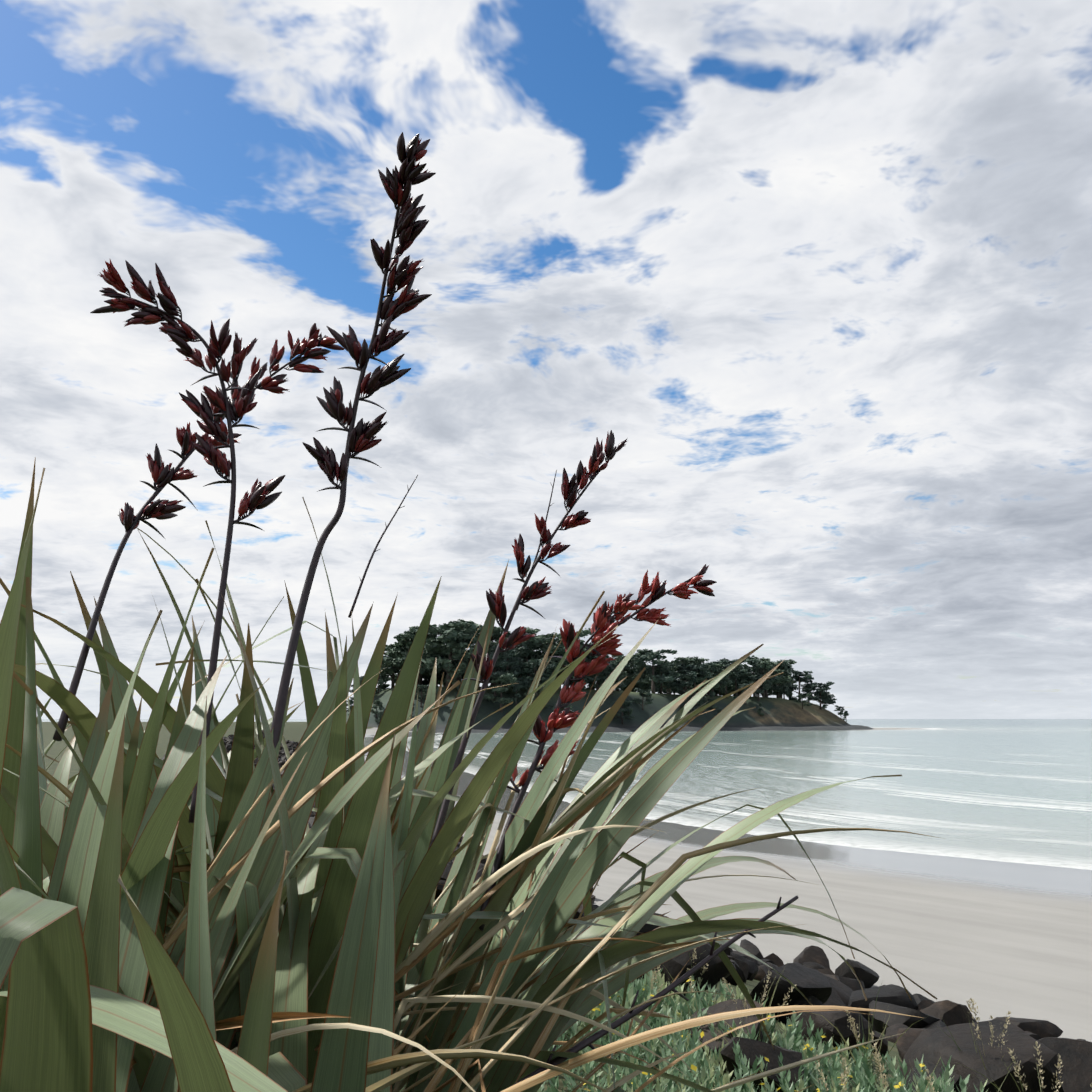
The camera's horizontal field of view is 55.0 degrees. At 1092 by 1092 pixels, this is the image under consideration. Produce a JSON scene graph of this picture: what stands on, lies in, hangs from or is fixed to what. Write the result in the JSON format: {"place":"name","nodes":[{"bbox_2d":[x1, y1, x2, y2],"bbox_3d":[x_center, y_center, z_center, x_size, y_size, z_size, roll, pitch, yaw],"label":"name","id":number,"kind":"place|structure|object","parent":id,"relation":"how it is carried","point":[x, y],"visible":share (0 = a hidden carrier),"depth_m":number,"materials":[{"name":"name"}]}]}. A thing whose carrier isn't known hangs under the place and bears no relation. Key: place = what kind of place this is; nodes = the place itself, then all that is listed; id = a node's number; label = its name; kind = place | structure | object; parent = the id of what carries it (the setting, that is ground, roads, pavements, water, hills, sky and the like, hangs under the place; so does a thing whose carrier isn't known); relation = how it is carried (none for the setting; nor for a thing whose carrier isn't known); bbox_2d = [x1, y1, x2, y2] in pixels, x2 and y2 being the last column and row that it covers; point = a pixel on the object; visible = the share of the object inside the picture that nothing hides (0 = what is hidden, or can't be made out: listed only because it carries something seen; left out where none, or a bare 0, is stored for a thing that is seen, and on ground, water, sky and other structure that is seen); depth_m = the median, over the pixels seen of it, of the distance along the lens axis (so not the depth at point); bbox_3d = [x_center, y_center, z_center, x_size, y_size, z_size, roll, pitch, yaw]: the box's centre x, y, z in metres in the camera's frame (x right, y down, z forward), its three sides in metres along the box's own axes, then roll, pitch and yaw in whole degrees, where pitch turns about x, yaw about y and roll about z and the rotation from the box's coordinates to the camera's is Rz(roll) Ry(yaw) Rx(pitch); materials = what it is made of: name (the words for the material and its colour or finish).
{"place":"outdoors","nodes":[
{"label":"outdoors","id":0,"kind":"place"},
{"bbox_2d":[435,880,445,900],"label":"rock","id":1,"kind":"object","parent":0,"point":[439,889],"visible":0.06,"depth_m":9.37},
{"bbox_2d":[0,0,1091,718],"label":"sky","id":2,"kind":"structure","parent":0,"point":[822,269],"materials":[{"name":"white"}]},
{"bbox_2d":[37,722,1091,1091],"bbox_3d":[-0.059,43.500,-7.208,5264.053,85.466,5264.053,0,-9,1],"label":"terrain","id":3,"kind":"structure","parent":0,"point":[997,938],"depth_m":25.31,"materials":[{"name":"sand"}]},
{"bbox_2d":[53,132,716,930],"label":"flower stalks","id":4,"kind":"object","parent":3,"relation":"on","point":[239,404],"visible":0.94,"depth_m":2.45,"materials":[{"name":"plant"}]},
{"bbox_2d":[440,863,450,879],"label":"rock","id":5,"kind":"object","parent":3,"relation":"on","point":[445,874],"visible":0.06,"depth_m":10.11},
{"bbox_2d":[0,457,944,1091],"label":"flax leaves","id":6,"kind":"object","parent":3,"relation":"on","point":[100,989],"visible":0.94,"depth_m":2.06,"materials":[{"name":"plant"}]},
{"bbox_2d":[635,924,659,935],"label":"rock","id":7,"kind":"object","parent":3,"relation":"on","point":[645,928],"visible":0.05,"depth_m":7.11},
{"bbox_2d":[506,896,798,1088],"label":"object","id":8,"kind":"object","parent":3,"relation":"on","point":[586,1042],"visible":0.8,"depth_m":2.19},
{"bbox_2d":[643,943,735,1007],"bbox_3d":[0.842,2.530,6.335,0.535,0.409,0.455,-17,11,-12],"label":"rock","id":9,"kind":"object","parent":3,"relation":"on","point":[716,970],"visible":0.31,"depth_m":6.14,"materials":[{"name":"stone"}]},
{"bbox_2d":[412,899,988,1091],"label":"ground cover plants","id":10,"kind":"object","parent":3,"relation":"on","point":[698,1062],"visible":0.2,"depth_m":4.53,"materials":[{"name":"plant"}]},
{"bbox_2d":[685,999,770,1070],"bbox_3d":[0.942,2.421,5.081,0.460,0.408,0.390,3,-10,-17],"label":"rock","id":11,"kind":"object","parent":3,"relation":"on","point":[723,1006],"visible":0.13,"depth_m":5.04,"materials":[{"name":"stone"}]},
{"bbox_2d":[721,959,745,985],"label":"rock","id":12,"kind":"object","parent":3,"relation":"on","point":[730,979],"visible":0.23,"depth_m":9.86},
{"bbox_2d":[727,955,748,982],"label":"rock","id":13,"kind":"object","parent":3,"relation":"on","point":[743,966],"visible":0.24,"depth_m":10.98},
{"bbox_2d":[731,952,758,980],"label":"rock","id":14,"kind":"object","parent":3,"relation":"on","point":[753,969],"visible":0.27,"depth_m":12.71,"materials":[{"name":"stone"}]},
{"bbox_2d":[733,951,756,963],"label":"rock","id":15,"kind":"object","parent":3,"relation":"on","point":[746,956],"visible":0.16,"depth_m":15.65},
{"bbox_2d":[740,939,763,958],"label":"rock","id":16,"kind":"object","parent":3,"relation":"on","point":[750,947],"visible":0.33,"depth_m":17.44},
{"bbox_2d":[719,1037,804,1091],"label":"rock","id":17,"kind":"object","parent":3,"relation":"on","point":[751,1049],"visible":0.53,"depth_m":4.39,"materials":[{"name":"stone"}]},
{"bbox_2d":[754,966,769,980],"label":"rock","id":18,"kind":"object","parent":3,"relation":"on","point":[762,973],"visible":0.16,"depth_m":13.86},
{"bbox_2d":[763,953,783,966],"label":"rock","id":19,"kind":"object","parent":3,"relation":"on","point":[776,960],"visible":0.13,"depth_m":16.07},
{"bbox_2d":[750,962,831,1020],"bbox_3d":[1.627,3.015,7.054,0.603,0.357,0.674,-31,-25,17],"label":"rock","id":20,"kind":"object","parent":3,"relation":"on","point":[811,981],"visible":0.59,"depth_m":6.84,"materials":[{"name":"stone"}]},
{"bbox_2d":[778,995,823,1024],"bbox_3d":[1.654,3.080,6.946,0.395,0.374,0.716,20,3,-26],"label":"rock","id":21,"kind":"object","parent":3,"relation":"on","point":[812,1000],"visible":0.13,"depth_m":6.84,"materials":[{"name":"stone"}]},
{"bbox_2d":[793,945,829,967],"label":"rock","id":22,"kind":"object","parent":3,"relation":"on","point":[812,953],"visible":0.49,"depth_m":16.56,"materials":[{"name":"stone"}]},
{"bbox_2d":[802,962,824,969],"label":"rock","id":23,"kind":"object","parent":3,"relation":"on","point":[814,965],"visible":0.27,"depth_m":16.31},
{"bbox_2d":[817,968,834,974],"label":"rock","id":24,"kind":"object","parent":3,"relation":"on","point":[827,971],"visible":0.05,"depth_m":15.59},
{"bbox_2d":[790,1005,874,1057],"bbox_3d":[1.567,2.650,5.705,0.371,0.294,0.420,2,-10,-14],"label":"rock","id":25,"kind":"object","parent":3,"relation":"on","point":[838,1020],"visible":0.37,"depth_m":5.57,"materials":[{"name":"stone"}]},
{"bbox_2d":[824,988,846,1006],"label":"rock","id":26,"kind":"object","parent":3,"relation":"on","point":[834,998],"visible":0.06,"depth_m":7.81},
{"bbox_2d":[825,975,852,1006],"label":"rock","id":27,"kind":"object","parent":3,"relation":"on","point":[843,991],"visible":0.1,"depth_m":10.49,"materials":[{"name":"stone"}]},
{"bbox_2d":[822,973,864,990],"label":"rock","id":28,"kind":"object","parent":3,"relation":"on","point":[853,984],"visible":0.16,"depth_m":13.51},
{"bbox_2d":[835,959,878,988],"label":"rock","id":29,"kind":"object","parent":3,"relation":"on","point":[868,976],"visible":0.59,"depth_m":15.79,"materials":[{"name":"stone"}]},
{"bbox_2d":[864,1031,888,1055],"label":"rock","id":30,"kind":"object","parent":3,"relation":"on","point":[884,1046],"visible":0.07,"depth_m":6.57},
{"bbox_2d":[848,984,918,1023],"bbox_3d":[3.129,4.410,9.874,0.712,0.494,0.630,0,-9,3],"label":"rock","id":31,"kind":"object","parent":3,"relation":"on","point":[894,994],"visible":0.43,"depth_m":9.70,"materials":[{"name":"stone"}]},
{"bbox_2d":[884,1023,908,1042],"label":"rock","id":32,"kind":"object","parent":3,"relation":"on","point":[891,1030],"visible":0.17,"depth_m":8.46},
{"bbox_2d":[869,1000,943,1033],"bbox_3d":[3.172,4.242,9.263,0.599,0.414,0.569,0,-9,-2],"label":"rock","id":33,"kind":"object","parent":3,"relation":"on","point":[879,1019],"visible":0.56,"depth_m":9.09,"materials":[{"name":"stone"}]},
{"bbox_2d":[896,1028,924,1060],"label":"rock","id":34,"kind":"object","parent":3,"relation":"on","point":[906,1039],"visible":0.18,"depth_m":6.04,"materials":[{"name":"stone"}]},
{"bbox_2d":[913,993,934,1003],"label":"rock","id":35,"kind":"object","parent":3,"relation":"on","point":[918,998],"visible":0.13,"depth_m":14.15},
{"bbox_2d":[918,1000,933,1010],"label":"rock","id":36,"kind":"object","parent":3,"relation":"on","point":[922,1004],"visible":0.15,"depth_m":13.90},
{"bbox_2d":[906,1060,959,1091],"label":"rock","id":37,"kind":"object","parent":3,"relation":"on","point":[930,1067],"visible":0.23,"depth_m":4.76,"materials":[{"name":"stone"}]},
{"bbox_2d":[919,1020,946,1028],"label":"rock","id":38,"kind":"object","parent":3,"relation":"on","point":[939,1024],"visible":0.13,"depth_m":8.99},
{"bbox_2d":[920,1000,972,1025],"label":"rock","id":39,"kind":"object","parent":3,"relation":"on","point":[949,1013],"visible":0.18,"depth_m":9.59,"materials":[{"name":"stone"}]},
{"bbox_2d":[900,1019,1063,1091],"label":"rock","id":40,"kind":"object","parent":3,"relation":"on","point":[934,1045],"visible":0.8,"depth_m":4.70,"materials":[{"name":"stone"}]},
{"bbox_2d":[992,1017,1062,1037],"bbox_3d":[6.124,6.205,13.298,0.815,0.390,0.450,0,-9,3],"label":"rock","id":41,"kind":"object","parent":3,"relation":"on","point":[1043,1028],"visible":0.39,"depth_m":13.19,"materials":[{"name":"stone"}]},
{"bbox_2d":[1037,1037,1091,1091],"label":"rock","id":42,"kind":"object","parent":3,"relation":"on","point":[1076,1064],"visible":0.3,"depth_m":5.15,"materials":[{"name":"stone"}]},
{"bbox_2d":[41,719,1091,869],"bbox_3d":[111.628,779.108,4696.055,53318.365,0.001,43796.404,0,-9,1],"label":"sea water","id":43,"kind":"structure","parent":0,"point":[1012,790],"depth_m":92.44,"materials":[{"name":"liquid"}]},
{"bbox_2d":[346,686,872,732],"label":"headland","id":44,"kind":"structure","parent":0,"point":[781,714],"depth_m":492.79,"materials":[{"name":"plant"}]},
{"bbox_2d":[371,699,382,716],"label":"tree","id":45,"kind":"object","parent":44,"relation":"on","point":[377,702],"visible":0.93,"depth_m":449.78,"materials":[{"name":"green plant"}]},
{"bbox_2d":[375,704,383,722],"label":"tree","id":46,"kind":"object","parent":44,"relation":"on","point":[380,713],"visible":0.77,"depth_m":444.47,"materials":[{"name":"green plant"}]},
{"bbox_2d":[377,666,388,693],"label":"tree","id":47,"kind":"object","parent":44,"relation":"on","point":[380,682],"visible":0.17,"depth_m":486.30,"materials":[{"name":"green plant"}]},
{"bbox_2d":[376,642,407,687],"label":"tree","id":48,"kind":"object","parent":44,"relation":"on","point":[395,646],"visible":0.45,"depth_m":486.51,"materials":[{"name":"green plant"}]},
{"bbox_2d":[381,630,441,677],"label":"tree","id":49,"kind":"object","parent":44,"relation":"on","point":[399,660],"visible":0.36,"depth_m":478.46,"materials":[{"name":"green plant"}]},
{"bbox_2d":[398,651,429,673],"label":"tree","id":50,"kind":"object","parent":44,"relation":"on","point":[422,670],"visible":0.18,"depth_m":464.58,"materials":[{"name":"green plant"}]},
{"bbox_2d":[393,626,440,684],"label":"tree","id":51,"kind":"object","parent":44,"relation":"on","point":[420,680],"visible":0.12,"depth_m":486.38,"materials":[{"name":"green plant"}]},
{"bbox_2d":[414,684,435,707],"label":"tree","id":52,"kind":"object","parent":44,"relation":"on","point":[419,690],"visible":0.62,"depth_m":449.08,"materials":[{"name":"green plant"}]},
{"bbox_2d":[445,662,466,683],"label":"tree","id":53,"kind":"object","parent":44,"relation":"on","point":[461,667],"visible":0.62,"depth_m":452.24,"materials":[{"name":"green plant"}]},
{"bbox_2d":[443,646,468,684],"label":"tree","id":54,"kind":"object","parent":44,"relation":"on","point":[457,662],"visible":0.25,"depth_m":470.18,"materials":[{"name":"green plant"}]},
{"bbox_2d":[421,619,494,688],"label":"tree","id":55,"kind":"object","parent":44,"relation":"on","point":[462,639],"visible":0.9,"depth_m":456.77,"materials":[{"name":"green plant"}]},
{"bbox_2d":[423,619,492,685],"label":"tree","id":56,"kind":"object","parent":44,"relation":"on","point":[432,645],"visible":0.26,"depth_m":466.94,"materials":[{"name":"green plant"}]},
{"bbox_2d":[468,623,510,684],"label":"tree","id":57,"kind":"object","parent":44,"relation":"on","point":[496,638],"visible":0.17,"depth_m":487.85,"materials":[{"name":"green plant"}]},
{"bbox_2d":[483,673,517,712],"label":"tree","id":58,"kind":"object","parent":44,"relation":"on","point":[506,679],"visible":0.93,"depth_m":443.20,"materials":[{"name":"green plant"}]},
{"bbox_2d":[489,650,519,695],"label":"tree","id":59,"kind":"object","parent":44,"relation":"on","point":[499,662],"visible":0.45,"depth_m":454.93,"materials":[{"name":"green plant"}]},
{"bbox_2d":[490,642,526,691],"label":"tree","id":60,"kind":"object","parent":44,"relation":"on","point":[513,665],"visible":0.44,"depth_m":462.12,"materials":[{"name":"green plant"}]},
{"bbox_2d":[510,681,522,705],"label":"tree","id":61,"kind":"object","parent":44,"relation":"on","point":[517,687],"visible":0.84,"depth_m":449.80,"materials":[{"name":"green plant"}]},
{"bbox_2d":[493,627,544,677],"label":"tree","id":62,"kind":"object","parent":44,"relation":"on","point":[531,632],"visible":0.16,"depth_m":481.20,"materials":[{"name":"green plant"}]},
{"bbox_2d":[511,638,541,676],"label":"tree","id":63,"kind":"object","parent":44,"relation":"on","point":[527,644],"visible":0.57,"depth_m":476.30,"materials":[{"name":"green plant"}]},
{"bbox_2d":[518,659,555,693],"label":"tree","id":64,"kind":"object","parent":44,"relation":"on","point":[525,681],"visible":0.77,"depth_m":459.18,"materials":[{"name":"green plant"}]},
{"bbox_2d":[524,683,550,707],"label":"tree","id":65,"kind":"object","parent":44,"relation":"on","point":[536,695],"visible":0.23,"depth_m":450.83,"materials":[{"name":"green plant"}]},
{"bbox_2d":[517,633,574,677],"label":"tree","id":66,"kind":"object","parent":44,"relation":"on","point":[536,655],"visible":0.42,"depth_m":474.29,"materials":[{"name":"green plant"}]},
{"bbox_2d":[537,628,591,689],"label":"tree","id":67,"kind":"object","parent":44,"relation":"on","point":[582,634],"visible":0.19,"depth_m":482.07,"materials":[{"name":"green plant"}]},
{"bbox_2d":[559,653,599,682],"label":"tree","id":68,"kind":"object","parent":44,"relation":"on","point":[588,658],"visible":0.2,"depth_m":480.63,"materials":[{"name":"green plant"}]},
{"bbox_2d":[589,673,603,688],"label":"tree","id":69,"kind":"object","parent":44,"relation":"on","point":[599,683],"visible":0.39,"depth_m":511.35,"materials":[{"name":"green plant"}]},
{"bbox_2d":[598,664,629,694],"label":"tree","id":70,"kind":"object","parent":44,"relation":"on","point":[608,669],"visible":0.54,"depth_m":487.07,"materials":[{"name":"green plant"}]},
{"bbox_2d":[606,657,630,683],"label":"tree","id":71,"kind":"object","parent":44,"relation":"on","point":[627,680],"visible":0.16,"depth_m":526.05,"materials":[{"name":"green plant"}]},
{"bbox_2d":[610,700,634,723],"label":"tree","id":72,"kind":"object","parent":44,"relation":"on","point":[626,703],"visible":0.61,"depth_m":468.05,"materials":[{"name":"green plant"}]},
{"bbox_2d":[613,658,637,690],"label":"tree","id":73,"kind":"object","parent":44,"relation":"on","point":[629,661],"visible":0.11,"depth_m":543.39,"materials":[{"name":"green plant"}]},
{"bbox_2d":[612,652,641,686],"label":"tree","id":74,"kind":"object","parent":44,"relation":"on","point":[630,669],"visible":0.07,"depth_m":544.30,"materials":[{"name":"green plant"}]},
{"bbox_2d":[631,688,652,710],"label":"tree","id":75,"kind":"object","parent":44,"relation":"on","point":[642,695],"visible":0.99,"depth_m":490.03,"materials":[{"name":"green plant"}]},
{"bbox_2d":[633,662,650,691],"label":"tree","id":76,"kind":"object","parent":44,"relation":"on","point":[639,666],"visible":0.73,"depth_m":524.49,"materials":[{"name":"green plant"}]},
{"bbox_2d":[632,649,679,693],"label":"tree","id":77,"kind":"object","parent":44,"relation":"on","point":[645,655],"visible":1,"depth_m":507.67,"materials":[{"name":"green plant"}]},
{"bbox_2d":[645,663,678,693],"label":"tree","id":78,"kind":"object","parent":44,"relation":"on","point":[671,684],"visible":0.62,"depth_m":515.81,"materials":[{"name":"green plant"}]},
{"bbox_2d":[674,663,687,694],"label":"tree","id":79,"kind":"object","parent":44,"relation":"on","point":[681,666],"visible":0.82,"depth_m":520.53,"materials":[{"name":"green plant"}]},
{"bbox_2d":[672,672,697,699],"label":"tree","id":80,"kind":"object","parent":44,"relation":"on","point":[685,683],"visible":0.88,"depth_m":512.45,"materials":[{"name":"green plant"}]},
{"bbox_2d":[663,656,708,690],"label":"tree","id":81,"kind":"object","parent":44,"relation":"on","point":[681,660],"visible":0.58,"depth_m":524.87,"materials":[{"name":"green plant"}]},
{"bbox_2d":[679,694,706,716],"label":"tree","id":82,"kind":"object","parent":44,"relation":"on","point":[700,702],"visible":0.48,"depth_m":497.68,"materials":[{"name":"green plant"}]},
{"bbox_2d":[679,662,714,692],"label":"tree","id":83,"kind":"object","parent":44,"relation":"on","point":[699,669],"visible":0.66,"depth_m":519.72,"materials":[{"name":"green plant"}]},
{"bbox_2d":[706,691,718,708],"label":"tree","id":84,"kind":"object","parent":44,"relation":"on","point":[712,694],"visible":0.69,"depth_m":511.49,"materials":[{"name":"green plant"}]},
{"bbox_2d":[694,666,732,691],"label":"tree","id":85,"kind":"object","parent":44,"relation":"on","point":[711,669],"visible":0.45,"depth_m":525.98,"materials":[{"name":"green plant"}]},
{"bbox_2d":[702,663,725,695],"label":"tree","id":86,"kind":"object","parent":44,"relation":"on","point":[718,665],"visible":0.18,"depth_m":527.71,"materials":[{"name":"green plant"}]},
{"bbox_2d":[720,674,731,697],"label":"tree","id":87,"kind":"object","parent":44,"relation":"on","point":[724,678],"visible":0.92,"depth_m":526.84,"materials":[{"name":"green plant"}]},
{"bbox_2d":[712,658,744,694],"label":"tree","id":88,"kind":"object","parent":44,"relation":"on","point":[725,661],"visible":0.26,"depth_m":544.54,"materials":[{"name":"green plant"}]},
{"bbox_2d":[728,666,741,695],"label":"tree","id":89,"kind":"object","parent":44,"relation":"on","point":[734,674],"visible":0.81,"depth_m":536.29,"materials":[{"name":"green plant"}]},
{"bbox_2d":[733,682,757,704],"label":"tree","id":90,"kind":"object","parent":44,"relation":"on","point":[742,686],"visible":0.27,"depth_m":521.37,"materials":[{"name":"green plant"}]},
{"bbox_2d":[729,665,762,691],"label":"tree","id":91,"kind":"object","parent":44,"relation":"on","point":[745,672],"visible":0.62,"depth_m":536.17,"materials":[{"name":"green plant"}]},
{"bbox_2d":[742,658,778,697],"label":"tree","id":92,"kind":"object","parent":44,"relation":"on","point":[752,662],"visible":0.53,"depth_m":535.26,"materials":[{"name":"green plant"}]},
{"bbox_2d":[747,675,774,700],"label":"tree","id":93,"kind":"object","parent":44,"relation":"on","point":[765,684],"visible":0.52,"depth_m":528.38,"materials":[{"name":"green plant"}]},
{"bbox_2d":[744,655,791,696],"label":"tree","id":94,"kind":"object","parent":44,"relation":"on","point":[781,679],"visible":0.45,"depth_m":540.00,"materials":[{"name":"green plant"}]},
{"bbox_2d":[759,660,793,697],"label":"tree","id":95,"kind":"object","parent":44,"relation":"on","point":[785,666],"visible":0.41,"depth_m":562.35,"materials":[{"name":"green plant"}]},
{"bbox_2d":[773,672,791,697],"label":"tree","id":96,"kind":"object","parent":44,"relation":"on","point":[787,685],"visible":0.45,"depth_m":567.85,"materials":[{"name":"green plant"}]},
{"bbox_2d":[771,659,797,697],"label":"tree","id":97,"kind":"object","parent":44,"relation":"on","point":[792,661],"visible":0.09,"depth_m":591.42,"materials":[{"name":"green plant"}]},
{"bbox_2d":[788,669,816,700],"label":"tree","id":98,"kind":"object","parent":44,"relation":"on","point":[807,678],"visible":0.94,"depth_m":576.85,"materials":[{"name":"green plant"}]},
{"bbox_2d":[793,693,811,708],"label":"tree","id":99,"kind":"object","parent":44,"relation":"on","point":[802,701],"visible":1,"depth_m":534.94,"materials":[{"name":"green plant"}]},
{"bbox_2d":[807,681,836,709],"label":"tree","id":100,"kind":"object","parent":44,"relation":"on","point":[825,697],"visible":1,"depth_m":568.39,"materials":[{"name":"green plant"}]},
{"bbox_2d":[620,948,1091,1091],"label":"dry grass","id":101,"kind":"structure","parent":0,"point":[880,1070],"depth_m":4.69,"materials":[{"name":"plant"}]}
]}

